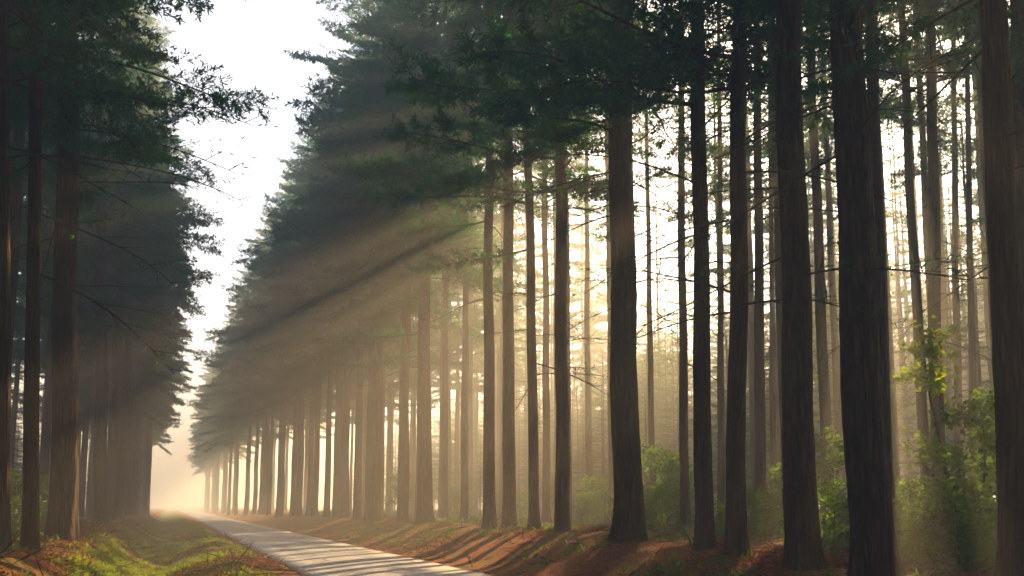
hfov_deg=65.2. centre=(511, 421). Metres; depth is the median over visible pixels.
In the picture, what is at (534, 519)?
pine tree
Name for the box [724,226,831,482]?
young pine
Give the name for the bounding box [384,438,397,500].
young pine
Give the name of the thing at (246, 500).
pine tree
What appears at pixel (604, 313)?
pine tree
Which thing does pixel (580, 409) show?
young pine
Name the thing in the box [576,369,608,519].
young pine
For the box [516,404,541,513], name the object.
young pine
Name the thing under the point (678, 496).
shrub
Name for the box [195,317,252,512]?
pine tree
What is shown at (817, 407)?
pine tree
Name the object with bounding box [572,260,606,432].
pine tree
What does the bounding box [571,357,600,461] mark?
young pine
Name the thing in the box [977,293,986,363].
young pine
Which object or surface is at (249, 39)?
sky
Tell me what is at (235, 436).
pine tree
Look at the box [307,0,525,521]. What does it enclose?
pine tree
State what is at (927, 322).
young pine
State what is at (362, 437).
pine tree
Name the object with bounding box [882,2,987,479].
pine tree
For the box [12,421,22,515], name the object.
young pine
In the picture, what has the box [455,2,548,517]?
pine tree
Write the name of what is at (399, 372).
pine tree
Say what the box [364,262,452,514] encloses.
pine tree
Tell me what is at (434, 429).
young pine
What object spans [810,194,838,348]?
pine tree
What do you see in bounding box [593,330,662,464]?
young pine
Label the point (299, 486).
pine tree
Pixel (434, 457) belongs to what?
young pine
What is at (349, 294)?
pine tree
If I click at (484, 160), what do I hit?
pine tree
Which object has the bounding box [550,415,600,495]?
young tree
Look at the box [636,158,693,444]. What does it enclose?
pine tree
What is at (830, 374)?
young pine
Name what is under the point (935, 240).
pine tree
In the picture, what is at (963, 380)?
young pine
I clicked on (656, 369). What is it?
young tree
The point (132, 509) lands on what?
pine tree
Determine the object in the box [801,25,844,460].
pine tree
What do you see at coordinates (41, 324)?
pine tree
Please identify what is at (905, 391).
young pine
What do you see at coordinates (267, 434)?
pine tree
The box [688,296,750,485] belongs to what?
young pine
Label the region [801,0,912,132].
pine tree
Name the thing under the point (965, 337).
pine tree
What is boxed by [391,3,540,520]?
pine tree
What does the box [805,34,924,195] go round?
pine tree
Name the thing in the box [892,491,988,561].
shrub
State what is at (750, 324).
pine tree
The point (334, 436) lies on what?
pine tree
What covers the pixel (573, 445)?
young pine
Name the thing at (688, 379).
young pine
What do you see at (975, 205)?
pine tree
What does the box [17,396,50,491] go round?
young pine
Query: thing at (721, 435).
pine tree
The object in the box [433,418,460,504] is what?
young pine
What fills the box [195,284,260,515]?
pine tree
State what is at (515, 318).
pine tree
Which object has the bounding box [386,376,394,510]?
pine tree
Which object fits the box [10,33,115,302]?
pine tree
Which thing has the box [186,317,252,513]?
pine tree
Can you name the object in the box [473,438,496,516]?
young pine
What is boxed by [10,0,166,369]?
pine tree
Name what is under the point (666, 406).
young pine
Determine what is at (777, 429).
young pine
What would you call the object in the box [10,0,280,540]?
pine tree
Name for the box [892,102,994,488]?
young pine
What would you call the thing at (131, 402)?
pine tree
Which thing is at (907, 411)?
young tree
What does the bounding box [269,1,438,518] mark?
pine tree
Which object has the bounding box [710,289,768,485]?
young pine
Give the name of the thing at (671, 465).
shrub
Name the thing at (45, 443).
pine tree
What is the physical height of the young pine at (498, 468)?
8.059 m
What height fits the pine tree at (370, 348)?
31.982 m
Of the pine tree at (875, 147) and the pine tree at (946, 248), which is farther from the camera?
the pine tree at (946, 248)
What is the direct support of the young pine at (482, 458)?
on the ground at (167, 517)
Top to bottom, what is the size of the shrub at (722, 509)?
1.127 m
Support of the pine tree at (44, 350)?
on the ground at (167, 517)
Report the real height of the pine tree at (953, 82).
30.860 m
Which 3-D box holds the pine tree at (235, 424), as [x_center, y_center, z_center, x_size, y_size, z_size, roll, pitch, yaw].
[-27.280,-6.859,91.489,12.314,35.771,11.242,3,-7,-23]
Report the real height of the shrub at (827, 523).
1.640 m
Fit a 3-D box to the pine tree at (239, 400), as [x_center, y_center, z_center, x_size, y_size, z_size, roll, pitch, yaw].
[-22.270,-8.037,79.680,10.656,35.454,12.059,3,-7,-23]
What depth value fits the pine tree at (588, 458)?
38.39 m
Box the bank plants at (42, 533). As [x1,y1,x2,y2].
[0,516,126,555]
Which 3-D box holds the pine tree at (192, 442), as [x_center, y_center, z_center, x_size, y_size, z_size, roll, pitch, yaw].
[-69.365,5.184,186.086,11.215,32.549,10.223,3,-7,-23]
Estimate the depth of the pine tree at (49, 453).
66.49 m
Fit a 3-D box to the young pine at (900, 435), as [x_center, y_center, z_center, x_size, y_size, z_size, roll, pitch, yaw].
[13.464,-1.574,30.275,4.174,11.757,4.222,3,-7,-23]
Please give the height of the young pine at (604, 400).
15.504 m
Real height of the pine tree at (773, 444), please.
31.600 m
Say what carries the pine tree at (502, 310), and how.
on the ground at (167, 517)
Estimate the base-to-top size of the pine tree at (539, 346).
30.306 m
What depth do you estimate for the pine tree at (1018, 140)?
13.86 m
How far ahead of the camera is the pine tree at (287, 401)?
68.44 m
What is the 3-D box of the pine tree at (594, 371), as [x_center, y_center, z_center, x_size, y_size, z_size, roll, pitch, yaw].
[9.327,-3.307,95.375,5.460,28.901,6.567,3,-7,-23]
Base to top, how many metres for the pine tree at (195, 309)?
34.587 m
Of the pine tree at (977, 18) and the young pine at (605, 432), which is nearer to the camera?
the pine tree at (977, 18)
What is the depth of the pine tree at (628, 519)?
19.02 m
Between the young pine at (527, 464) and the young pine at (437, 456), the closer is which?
the young pine at (527, 464)
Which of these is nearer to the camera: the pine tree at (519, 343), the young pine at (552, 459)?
the young pine at (552, 459)
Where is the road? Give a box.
[176,508,491,575]
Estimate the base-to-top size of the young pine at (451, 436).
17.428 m
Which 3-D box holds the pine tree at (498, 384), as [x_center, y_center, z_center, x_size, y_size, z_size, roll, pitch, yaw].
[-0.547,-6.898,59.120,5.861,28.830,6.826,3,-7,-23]
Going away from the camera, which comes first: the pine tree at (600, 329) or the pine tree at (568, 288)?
the pine tree at (568, 288)
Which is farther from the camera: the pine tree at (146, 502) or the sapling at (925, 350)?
the pine tree at (146, 502)
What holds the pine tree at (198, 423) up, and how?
on the ground at (167, 517)
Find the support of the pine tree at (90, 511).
on the ground at (167, 517)
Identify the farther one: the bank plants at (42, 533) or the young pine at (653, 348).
the young pine at (653, 348)
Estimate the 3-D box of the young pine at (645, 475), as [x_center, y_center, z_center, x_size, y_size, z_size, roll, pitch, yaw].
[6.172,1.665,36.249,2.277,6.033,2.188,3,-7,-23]
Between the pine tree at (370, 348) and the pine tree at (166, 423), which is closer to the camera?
the pine tree at (370, 348)
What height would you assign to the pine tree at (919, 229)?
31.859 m
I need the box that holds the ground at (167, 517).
[0,506,993,575]
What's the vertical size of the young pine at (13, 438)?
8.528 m
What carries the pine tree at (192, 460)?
on the ground at (167, 517)
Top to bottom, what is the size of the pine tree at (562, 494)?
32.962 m
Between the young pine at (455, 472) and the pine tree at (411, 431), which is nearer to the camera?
the young pine at (455, 472)
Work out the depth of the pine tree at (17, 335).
62.59 m
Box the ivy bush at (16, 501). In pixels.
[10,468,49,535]
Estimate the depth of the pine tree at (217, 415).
108.03 m
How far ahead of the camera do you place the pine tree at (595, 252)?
60.62 m
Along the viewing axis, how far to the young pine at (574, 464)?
39.62 m
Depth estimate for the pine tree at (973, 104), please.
29.75 m
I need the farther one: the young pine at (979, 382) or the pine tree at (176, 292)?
the pine tree at (176, 292)
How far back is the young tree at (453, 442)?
109.46 m
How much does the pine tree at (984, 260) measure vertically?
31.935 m
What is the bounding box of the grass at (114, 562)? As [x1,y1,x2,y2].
[22,517,278,575]
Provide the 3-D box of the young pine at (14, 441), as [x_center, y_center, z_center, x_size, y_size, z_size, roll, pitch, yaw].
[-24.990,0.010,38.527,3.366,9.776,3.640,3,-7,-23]
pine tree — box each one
[0,0,176,548]
[0,0,201,553]
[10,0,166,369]
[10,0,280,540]
[10,29,142,338]
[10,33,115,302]
[10,109,92,369]
[10,198,51,512]
[11,286,24,419]
[11,362,23,398]
[13,291,137,466]
[14,306,94,424]
[16,70,135,409]
[16,303,51,497]
[17,0,223,522]
[17,242,49,294]
[17,280,48,445]
[21,305,110,418]
[22,38,121,519]
[23,191,110,410]
[25,33,138,262]
[40,289,151,516]
[41,3,190,349]
[43,7,225,520]
[44,1,210,519]
[44,8,207,518]
[80,39,206,424]
[81,369,136,515]
[81,425,107,515]
[87,295,192,515]
[88,106,201,514]
[111,110,193,515]
[134,241,190,417]
[134,274,192,515]
[135,310,196,515]
[135,336,192,514]
[135,385,170,482]
[145,371,191,432]
[149,285,196,506]
[152,375,181,443]
[152,376,190,446]
[152,428,171,454]
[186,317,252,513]
[186,435,211,511]
[187,384,211,511]
[187,409,222,512]
[188,344,222,513]
[188,420,228,509]
[190,314,261,515]
[190,339,245,511]
[190,360,243,510]
[191,424,222,512]
[192,231,286,515]
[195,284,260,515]
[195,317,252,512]
[195,349,254,512]
[195,351,241,513]
[199,224,278,514]
[203,202,308,514]
[204,309,252,513]
[212,166,323,515]
[212,349,276,512]
[216,212,308,514]
[221,121,354,516]
[225,190,327,517]
[226,226,322,515]
[229,80,367,516]
[232,168,335,409]
[240,175,355,516]
[243,71,368,516]
[246,92,353,516]
[254,417,292,510]
[255,56,398,516]
[259,75,401,518]
[263,0,479,522]
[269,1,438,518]
[270,418,314,510]
[274,383,335,511]
[277,390,335,444]
[286,335,363,412]
[290,2,449,520]
[304,409,333,438]
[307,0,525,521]
[309,41,398,516]
[311,0,534,524]
[311,244,337,514]
[314,384,364,426]
[324,360,409,513]
[331,0,542,528]
[331,114,362,514]
[349,385,353,510]
[350,387,386,472]
[351,209,439,512]
[354,0,604,527]
[355,0,644,529]
[364,2,417,500]
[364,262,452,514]
[364,322,416,512]
[374,0,676,531]
[374,2,460,154]
[379,0,775,542]
[385,375,410,510]
[386,316,438,510]
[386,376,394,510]
[387,105,552,517]
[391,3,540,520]
[391,14,484,517]
[393,1,496,519]
[393,275,481,391]
[399,4,470,516]
[411,219,521,512]
[411,293,458,513]
[417,9,495,515]
[427,0,604,102]
[431,370,461,424]
[432,266,469,515]
[433,296,461,378]
[449,0,833,550]
[450,6,553,518]
[452,318,480,446]
[453,149,550,387]
[453,210,481,512]
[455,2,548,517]
[460,315,483,510]
[464,13,609,522]
[474,0,940,555]
[474,203,525,515]
[474,227,524,487]
[479,357,483,510]
[496,86,602,515]
[513,6,635,524]
[513,228,540,512]
[513,272,538,392]
[514,177,584,358]
[514,198,552,513]
[514,336,524,403]
[517,199,581,374]
[518,308,541,457]
[520,280,553,428]
[528,14,729,243]
[535,150,637,370]
[537,212,579,513]
[547,20,643,521]
[550,206,607,484]
[553,21,665,524]
[567,0,716,505]
[570,227,605,379]
[570,306,580,408]
[571,3,772,525]
[571,326,605,396]
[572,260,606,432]
[575,275,607,468]
[591,257,638,373]
[610,0,989,570]
[611,0,999,575]
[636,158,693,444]
[636,312,646,377]
[637,11,776,522]
[637,305,657,380]
[652,267,675,372]
[654,251,716,507]
[655,26,764,505]
[666,4,839,526]
[669,6,823,515]
[685,17,834,521]
[706,2,838,524]
[707,103,768,489]
[709,0,981,547]
[710,235,747,376]
[710,278,728,404]
[729,0,1023,575]
[748,3,834,527]
[751,150,838,306]
[764,239,775,361]
[765,207,838,348]
[767,145,838,321]
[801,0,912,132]
[801,15,963,523]
[801,18,898,526]
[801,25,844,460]
[802,20,906,224]
[803,0,944,492]
[803,0,971,310]
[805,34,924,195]
[807,190,838,513]
[809,155,838,333]
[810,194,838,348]
[817,0,1010,488]
[833,130,922,280]
[865,4,975,476]
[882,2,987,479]
[882,38,979,249]
[884,121,927,513]
[884,126,925,512]
[885,100,951,438]
[887,0,1010,480]
[889,261,907,359]
[890,161,926,509]
[890,206,926,491]
[907,0,1010,387]
[909,0,1023,313]
[909,4,1009,497]
[918,85,984,395]
[922,151,984,408]
[925,151,981,499]
[941,0,1009,105]
[944,0,983,137]
[948,137,984,324]
[950,178,985,362]
[951,19,1011,246]
[962,136,981,324]
[966,262,984,327]
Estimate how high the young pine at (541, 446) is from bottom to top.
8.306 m
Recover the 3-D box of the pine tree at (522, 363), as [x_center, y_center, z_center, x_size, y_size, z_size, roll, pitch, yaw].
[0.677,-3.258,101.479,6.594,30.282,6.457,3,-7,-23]
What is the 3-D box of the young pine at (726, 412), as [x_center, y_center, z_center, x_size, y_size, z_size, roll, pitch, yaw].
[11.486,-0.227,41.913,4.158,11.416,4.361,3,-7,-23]
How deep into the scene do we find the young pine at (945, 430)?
59.47 m
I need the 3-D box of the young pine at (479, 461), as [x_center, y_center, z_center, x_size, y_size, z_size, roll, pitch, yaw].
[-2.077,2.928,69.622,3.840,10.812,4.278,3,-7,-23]
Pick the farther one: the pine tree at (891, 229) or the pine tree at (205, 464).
the pine tree at (205, 464)
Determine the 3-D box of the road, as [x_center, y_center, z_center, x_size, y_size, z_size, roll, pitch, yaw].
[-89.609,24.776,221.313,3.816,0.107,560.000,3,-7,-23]
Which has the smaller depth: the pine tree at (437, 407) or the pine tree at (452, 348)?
the pine tree at (452, 348)
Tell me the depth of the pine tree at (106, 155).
45.72 m
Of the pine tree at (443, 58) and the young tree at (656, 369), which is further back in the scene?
the young tree at (656, 369)
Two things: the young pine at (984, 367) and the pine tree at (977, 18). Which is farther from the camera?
the young pine at (984, 367)
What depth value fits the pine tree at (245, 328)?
74.98 m
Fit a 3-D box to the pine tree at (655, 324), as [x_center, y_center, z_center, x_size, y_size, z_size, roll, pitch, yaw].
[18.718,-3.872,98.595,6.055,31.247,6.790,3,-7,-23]
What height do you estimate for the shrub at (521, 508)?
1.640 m
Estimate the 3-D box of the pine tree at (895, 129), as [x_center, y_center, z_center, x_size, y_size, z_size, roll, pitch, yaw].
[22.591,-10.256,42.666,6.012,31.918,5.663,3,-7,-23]
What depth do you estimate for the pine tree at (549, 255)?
57.00 m
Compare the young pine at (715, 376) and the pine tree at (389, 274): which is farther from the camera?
the young pine at (715, 376)
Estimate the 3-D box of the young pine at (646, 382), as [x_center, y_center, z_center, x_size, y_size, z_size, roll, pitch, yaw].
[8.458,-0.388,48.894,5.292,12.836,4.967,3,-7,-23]
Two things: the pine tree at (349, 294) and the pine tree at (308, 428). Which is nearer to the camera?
the pine tree at (349, 294)
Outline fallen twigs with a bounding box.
[0,511,995,575]
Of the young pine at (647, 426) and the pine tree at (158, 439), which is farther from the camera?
the pine tree at (158, 439)
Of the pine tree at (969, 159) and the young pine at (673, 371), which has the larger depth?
the young pine at (673, 371)
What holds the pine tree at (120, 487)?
on the ground at (167, 517)
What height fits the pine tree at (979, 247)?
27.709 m
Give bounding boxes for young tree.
[432,415,481,488]
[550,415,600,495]
[637,339,715,467]
[711,294,839,468]
[745,405,776,491]
[834,369,929,477]
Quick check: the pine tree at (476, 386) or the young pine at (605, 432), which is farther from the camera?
the pine tree at (476, 386)
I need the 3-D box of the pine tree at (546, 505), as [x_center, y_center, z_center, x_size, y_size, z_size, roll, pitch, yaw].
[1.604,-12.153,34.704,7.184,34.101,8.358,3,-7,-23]
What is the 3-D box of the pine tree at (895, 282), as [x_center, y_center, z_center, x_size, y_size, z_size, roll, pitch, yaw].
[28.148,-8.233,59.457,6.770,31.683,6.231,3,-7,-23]
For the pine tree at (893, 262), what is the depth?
70.31 m
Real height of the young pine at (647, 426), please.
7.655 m
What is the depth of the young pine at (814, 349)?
40.29 m
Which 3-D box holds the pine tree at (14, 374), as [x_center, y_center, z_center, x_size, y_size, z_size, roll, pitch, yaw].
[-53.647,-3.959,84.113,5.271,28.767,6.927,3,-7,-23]
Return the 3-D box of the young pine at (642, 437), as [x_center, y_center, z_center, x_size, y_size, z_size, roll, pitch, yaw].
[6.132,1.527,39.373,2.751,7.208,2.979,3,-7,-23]
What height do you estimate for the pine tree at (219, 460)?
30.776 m
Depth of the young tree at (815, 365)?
44.36 m
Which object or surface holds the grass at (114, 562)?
on the ground at (167, 517)
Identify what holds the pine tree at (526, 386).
on the ground at (167, 517)
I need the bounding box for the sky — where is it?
[11,0,1010,507]
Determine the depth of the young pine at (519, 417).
81.95 m
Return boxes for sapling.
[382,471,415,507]
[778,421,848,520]
[891,315,966,538]
[893,380,997,554]
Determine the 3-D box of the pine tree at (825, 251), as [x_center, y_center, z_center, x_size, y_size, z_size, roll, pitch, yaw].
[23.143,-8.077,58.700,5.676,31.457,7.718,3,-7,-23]
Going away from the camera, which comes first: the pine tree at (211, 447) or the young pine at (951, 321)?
the young pine at (951, 321)
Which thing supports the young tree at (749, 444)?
on the ground at (167, 517)
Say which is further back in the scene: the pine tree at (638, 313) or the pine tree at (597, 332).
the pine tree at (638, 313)
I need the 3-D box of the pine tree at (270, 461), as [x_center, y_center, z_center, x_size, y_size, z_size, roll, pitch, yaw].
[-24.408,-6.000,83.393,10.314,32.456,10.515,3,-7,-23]
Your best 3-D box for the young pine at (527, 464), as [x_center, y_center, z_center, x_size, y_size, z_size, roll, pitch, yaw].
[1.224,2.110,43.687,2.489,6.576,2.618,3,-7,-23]
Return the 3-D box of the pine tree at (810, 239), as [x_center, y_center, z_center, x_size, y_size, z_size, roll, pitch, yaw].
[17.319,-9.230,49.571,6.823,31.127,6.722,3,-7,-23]
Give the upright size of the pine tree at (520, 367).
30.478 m
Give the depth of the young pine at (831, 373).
47.54 m
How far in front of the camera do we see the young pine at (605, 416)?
53.20 m
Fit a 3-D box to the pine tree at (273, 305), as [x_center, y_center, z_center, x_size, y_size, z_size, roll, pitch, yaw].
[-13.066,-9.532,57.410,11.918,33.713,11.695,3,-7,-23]
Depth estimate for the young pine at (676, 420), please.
45.85 m
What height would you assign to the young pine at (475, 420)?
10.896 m
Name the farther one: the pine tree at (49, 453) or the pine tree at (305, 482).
the pine tree at (305, 482)
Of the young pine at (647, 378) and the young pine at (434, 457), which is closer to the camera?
the young pine at (647, 378)
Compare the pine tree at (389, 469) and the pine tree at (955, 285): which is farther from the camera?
the pine tree at (389, 469)
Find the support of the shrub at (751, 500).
on the ground at (167, 517)
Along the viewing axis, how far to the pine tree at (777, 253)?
24.99 m
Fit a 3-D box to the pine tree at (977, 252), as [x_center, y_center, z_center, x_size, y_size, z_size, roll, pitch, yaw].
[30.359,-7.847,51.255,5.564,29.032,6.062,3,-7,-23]
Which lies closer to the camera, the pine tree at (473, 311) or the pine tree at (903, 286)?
the pine tree at (473, 311)
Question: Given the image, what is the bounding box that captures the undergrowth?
[304,510,996,565]
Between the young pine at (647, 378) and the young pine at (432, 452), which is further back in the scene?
the young pine at (432, 452)
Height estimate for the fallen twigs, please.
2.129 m
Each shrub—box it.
[436,486,479,517]
[498,489,528,519]
[572,470,613,522]
[572,490,612,524]
[612,435,717,523]
[642,459,716,521]
[643,468,715,523]
[643,480,693,526]
[693,499,725,537]
[723,463,818,526]
[725,488,783,532]
[816,474,849,548]
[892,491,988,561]
[894,470,996,555]
[896,438,996,548]
[896,483,996,566]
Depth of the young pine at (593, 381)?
74.80 m
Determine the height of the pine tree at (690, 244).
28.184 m
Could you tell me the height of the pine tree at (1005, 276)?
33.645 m
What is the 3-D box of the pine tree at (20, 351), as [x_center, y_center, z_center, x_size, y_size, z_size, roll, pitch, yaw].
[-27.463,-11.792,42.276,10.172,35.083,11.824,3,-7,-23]
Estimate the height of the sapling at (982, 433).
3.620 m
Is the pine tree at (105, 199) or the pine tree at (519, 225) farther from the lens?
the pine tree at (519, 225)
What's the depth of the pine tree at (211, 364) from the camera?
93.94 m
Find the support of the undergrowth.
on the ground at (167, 517)
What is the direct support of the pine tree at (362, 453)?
on the ground at (167, 517)
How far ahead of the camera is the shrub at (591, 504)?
31.08 m
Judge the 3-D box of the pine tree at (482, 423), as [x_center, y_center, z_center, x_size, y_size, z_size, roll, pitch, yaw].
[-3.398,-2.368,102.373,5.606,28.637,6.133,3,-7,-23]
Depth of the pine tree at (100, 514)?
35.11 m
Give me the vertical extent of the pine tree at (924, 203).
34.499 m
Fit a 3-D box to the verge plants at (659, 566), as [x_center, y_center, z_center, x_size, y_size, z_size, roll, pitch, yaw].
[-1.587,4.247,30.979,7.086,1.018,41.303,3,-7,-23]
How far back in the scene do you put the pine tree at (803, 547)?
13.95 m
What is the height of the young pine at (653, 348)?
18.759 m
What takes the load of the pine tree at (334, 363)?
on the ground at (167, 517)
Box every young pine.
[10,362,22,476]
[10,364,40,492]
[10,396,41,512]
[11,419,49,508]
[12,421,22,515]
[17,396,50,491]
[80,429,91,513]
[384,411,398,510]
[384,416,398,482]
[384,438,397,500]
[385,436,397,498]
[397,421,437,491]
[416,417,438,495]
[431,397,439,509]
[432,391,460,488]
[432,393,460,488]
[432,417,459,501]
[432,444,453,500]
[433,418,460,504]
[436,437,460,512]
[451,401,482,486]
[451,403,482,499]
[452,401,482,493]
[453,376,482,482]
[459,404,482,512]
[473,415,496,502]
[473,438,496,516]
[474,399,515,500]
[475,389,525,497]
[478,393,483,491]
[495,427,523,503]
[515,352,541,483]
[515,366,553,487]
[515,376,553,497]
[515,396,553,499]
[515,420,527,512]
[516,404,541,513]
[516,406,553,498]
[517,412,550,501]
[518,359,542,487]
[518,389,523,457]
[521,395,553,513]
[525,398,553,501]
[539,383,584,495]
[539,402,580,501]
[542,318,606,509]
[550,419,585,506]
[551,371,597,510]
[551,391,594,516]
[552,309,607,476]
[553,345,605,510]
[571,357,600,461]
[572,371,608,499]
[572,408,600,517]
[574,345,608,487]
[575,371,608,503]
[576,331,608,488]
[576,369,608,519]
[579,341,607,513]
[592,352,643,469]
[592,369,644,472]
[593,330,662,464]
[606,312,688,484]
[607,370,667,484]
[607,380,657,501]
[636,289,688,477]
[637,281,714,478]
[637,338,675,437]
[638,326,675,467]
[638,382,664,515]
[639,398,663,515]
[642,298,716,494]
[644,344,712,478]
[653,308,714,483]
[658,300,717,463]
[668,331,713,475]
[674,303,717,483]
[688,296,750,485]
[688,310,754,492]
[691,315,751,490]
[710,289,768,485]
[711,303,750,487]
[711,334,750,498]
[712,319,770,487]
[716,332,777,488]
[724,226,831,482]
[745,311,819,499]
[810,205,845,482]
[813,271,919,492]
[813,272,845,480]
[813,274,899,477]
[814,320,919,477]
[832,268,929,476]
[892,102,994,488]
[893,277,927,405]
[893,327,918,471]
[894,307,927,475]
[896,290,965,483]
[897,250,992,479]
[901,197,988,479]
[902,250,993,482]
[910,359,966,479]
[961,250,988,439]
[962,291,988,419]
[962,309,987,402]
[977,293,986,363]
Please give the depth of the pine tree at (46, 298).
32.27 m
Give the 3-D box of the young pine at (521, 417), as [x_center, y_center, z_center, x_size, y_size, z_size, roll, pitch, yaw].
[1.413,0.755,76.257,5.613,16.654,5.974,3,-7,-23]
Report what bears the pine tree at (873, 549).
on the ground at (167, 517)
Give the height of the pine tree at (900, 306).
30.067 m
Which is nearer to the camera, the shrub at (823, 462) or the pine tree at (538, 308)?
the shrub at (823, 462)
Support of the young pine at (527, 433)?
on the ground at (167, 517)
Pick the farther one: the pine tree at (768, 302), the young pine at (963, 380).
the pine tree at (768, 302)
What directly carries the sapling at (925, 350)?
on the ground at (167, 517)
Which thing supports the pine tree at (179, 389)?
on the ground at (167, 517)
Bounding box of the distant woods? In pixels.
[14,385,919,507]
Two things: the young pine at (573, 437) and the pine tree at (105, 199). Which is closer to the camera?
the pine tree at (105, 199)
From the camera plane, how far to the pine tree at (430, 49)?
43.70 m
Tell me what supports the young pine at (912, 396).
on the ground at (167, 517)
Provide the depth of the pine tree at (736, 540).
15.63 m
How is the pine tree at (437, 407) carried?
on the ground at (167, 517)
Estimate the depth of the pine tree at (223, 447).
125.02 m
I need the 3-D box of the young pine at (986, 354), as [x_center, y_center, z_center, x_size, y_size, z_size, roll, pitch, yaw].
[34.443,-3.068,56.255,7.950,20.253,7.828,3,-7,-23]
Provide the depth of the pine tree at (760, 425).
23.29 m
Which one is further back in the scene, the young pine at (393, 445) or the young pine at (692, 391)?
the young pine at (393, 445)
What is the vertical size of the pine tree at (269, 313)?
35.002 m
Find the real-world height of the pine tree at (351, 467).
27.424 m
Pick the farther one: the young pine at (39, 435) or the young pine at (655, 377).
the young pine at (655, 377)
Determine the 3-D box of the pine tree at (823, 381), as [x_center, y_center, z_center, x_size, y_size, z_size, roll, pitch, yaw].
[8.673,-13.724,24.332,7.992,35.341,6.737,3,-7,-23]
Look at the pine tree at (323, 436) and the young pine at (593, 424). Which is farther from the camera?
the pine tree at (323, 436)
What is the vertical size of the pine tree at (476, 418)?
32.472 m
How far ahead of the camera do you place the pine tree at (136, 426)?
66.17 m
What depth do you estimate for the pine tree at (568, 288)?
30.94 m
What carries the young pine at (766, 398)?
on the ground at (167, 517)
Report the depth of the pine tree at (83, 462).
57.66 m
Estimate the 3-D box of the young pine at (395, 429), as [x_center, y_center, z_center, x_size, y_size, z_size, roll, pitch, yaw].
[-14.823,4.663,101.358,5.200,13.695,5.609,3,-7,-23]
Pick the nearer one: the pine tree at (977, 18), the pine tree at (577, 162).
the pine tree at (977, 18)
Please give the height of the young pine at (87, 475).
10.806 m
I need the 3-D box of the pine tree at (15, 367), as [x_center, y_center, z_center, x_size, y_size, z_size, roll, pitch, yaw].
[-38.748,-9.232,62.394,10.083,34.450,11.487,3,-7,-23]
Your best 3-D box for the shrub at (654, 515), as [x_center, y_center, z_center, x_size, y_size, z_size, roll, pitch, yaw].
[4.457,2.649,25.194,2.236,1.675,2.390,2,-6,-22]
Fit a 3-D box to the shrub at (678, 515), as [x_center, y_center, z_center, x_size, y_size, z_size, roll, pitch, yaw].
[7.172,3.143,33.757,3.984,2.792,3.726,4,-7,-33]
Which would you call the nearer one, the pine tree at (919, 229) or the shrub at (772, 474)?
the shrub at (772, 474)
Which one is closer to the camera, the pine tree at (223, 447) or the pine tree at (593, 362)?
the pine tree at (593, 362)
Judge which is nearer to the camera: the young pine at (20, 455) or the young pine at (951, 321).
the young pine at (951, 321)
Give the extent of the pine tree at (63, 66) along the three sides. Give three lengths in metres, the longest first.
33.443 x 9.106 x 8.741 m
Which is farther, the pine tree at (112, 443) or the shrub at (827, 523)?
the pine tree at (112, 443)
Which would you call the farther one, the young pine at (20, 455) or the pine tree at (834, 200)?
the young pine at (20, 455)
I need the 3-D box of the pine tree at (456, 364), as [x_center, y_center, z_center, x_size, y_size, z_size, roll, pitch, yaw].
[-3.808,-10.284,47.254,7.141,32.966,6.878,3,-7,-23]
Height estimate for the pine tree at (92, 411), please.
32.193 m
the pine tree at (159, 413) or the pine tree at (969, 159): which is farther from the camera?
the pine tree at (159, 413)
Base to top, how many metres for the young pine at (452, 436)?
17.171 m
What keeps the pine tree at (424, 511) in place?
on the ground at (167, 517)
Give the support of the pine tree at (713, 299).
on the ground at (167, 517)
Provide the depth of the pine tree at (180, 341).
76.19 m
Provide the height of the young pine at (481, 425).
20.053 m
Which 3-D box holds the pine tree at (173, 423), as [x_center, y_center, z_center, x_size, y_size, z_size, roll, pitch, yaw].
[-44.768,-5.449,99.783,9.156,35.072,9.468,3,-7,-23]
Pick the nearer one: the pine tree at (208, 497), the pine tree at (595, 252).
the pine tree at (595, 252)
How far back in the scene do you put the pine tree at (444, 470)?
39.82 m
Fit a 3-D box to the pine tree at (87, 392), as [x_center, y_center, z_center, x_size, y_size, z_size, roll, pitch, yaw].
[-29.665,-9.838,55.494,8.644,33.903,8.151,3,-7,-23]
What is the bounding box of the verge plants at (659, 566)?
[319,515,995,575]
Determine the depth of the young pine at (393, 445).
112.39 m
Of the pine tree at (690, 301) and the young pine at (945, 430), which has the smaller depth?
the young pine at (945, 430)
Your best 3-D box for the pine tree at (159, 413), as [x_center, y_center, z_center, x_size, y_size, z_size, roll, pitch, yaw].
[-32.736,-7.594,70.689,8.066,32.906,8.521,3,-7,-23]
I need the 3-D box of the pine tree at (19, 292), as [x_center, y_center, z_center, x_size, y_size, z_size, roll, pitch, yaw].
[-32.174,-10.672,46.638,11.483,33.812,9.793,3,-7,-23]
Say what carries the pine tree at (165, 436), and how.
on the ground at (167, 517)
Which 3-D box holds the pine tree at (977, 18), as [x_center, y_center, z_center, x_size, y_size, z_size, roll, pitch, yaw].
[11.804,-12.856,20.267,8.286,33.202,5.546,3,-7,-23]
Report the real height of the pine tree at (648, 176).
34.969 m
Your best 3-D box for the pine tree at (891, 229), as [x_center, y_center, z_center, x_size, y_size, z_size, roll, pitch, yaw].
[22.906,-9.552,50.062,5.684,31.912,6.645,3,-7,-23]
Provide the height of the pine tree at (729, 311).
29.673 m
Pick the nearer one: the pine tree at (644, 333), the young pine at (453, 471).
the young pine at (453, 471)
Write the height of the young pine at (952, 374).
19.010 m
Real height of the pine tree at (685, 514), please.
31.600 m
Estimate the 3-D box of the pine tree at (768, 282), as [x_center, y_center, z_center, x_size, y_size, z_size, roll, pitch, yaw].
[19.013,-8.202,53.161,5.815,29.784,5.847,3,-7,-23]

